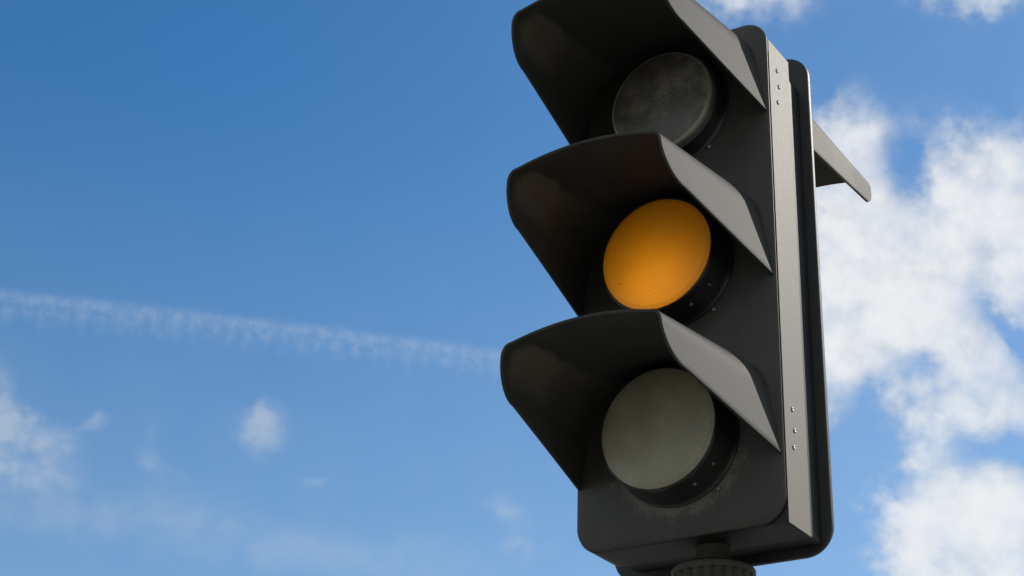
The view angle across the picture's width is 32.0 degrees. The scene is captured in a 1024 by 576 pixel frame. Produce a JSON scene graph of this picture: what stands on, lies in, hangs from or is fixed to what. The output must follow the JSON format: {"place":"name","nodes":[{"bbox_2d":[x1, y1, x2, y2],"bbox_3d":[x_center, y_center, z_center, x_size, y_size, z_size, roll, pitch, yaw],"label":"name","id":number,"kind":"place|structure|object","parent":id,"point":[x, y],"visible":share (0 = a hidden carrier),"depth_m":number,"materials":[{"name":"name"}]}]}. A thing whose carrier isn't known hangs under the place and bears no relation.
{"place":"outdoors","nodes":[
{"label":"outdoors","id":0,"kind":"place"},
{"bbox_2d":[0,0,1023,575],"label":"sky","id":1,"kind":"structure","parent":0,"point":[267,274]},
{"bbox_2d":[500,0,870,575],"bbox_3d":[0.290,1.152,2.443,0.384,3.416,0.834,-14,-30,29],"label":"traffic light","id":2,"kind":"object","parent":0,"point":[665,391],"visible":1,"depth_m":2.83,"materials":[{"name":"black paint"}]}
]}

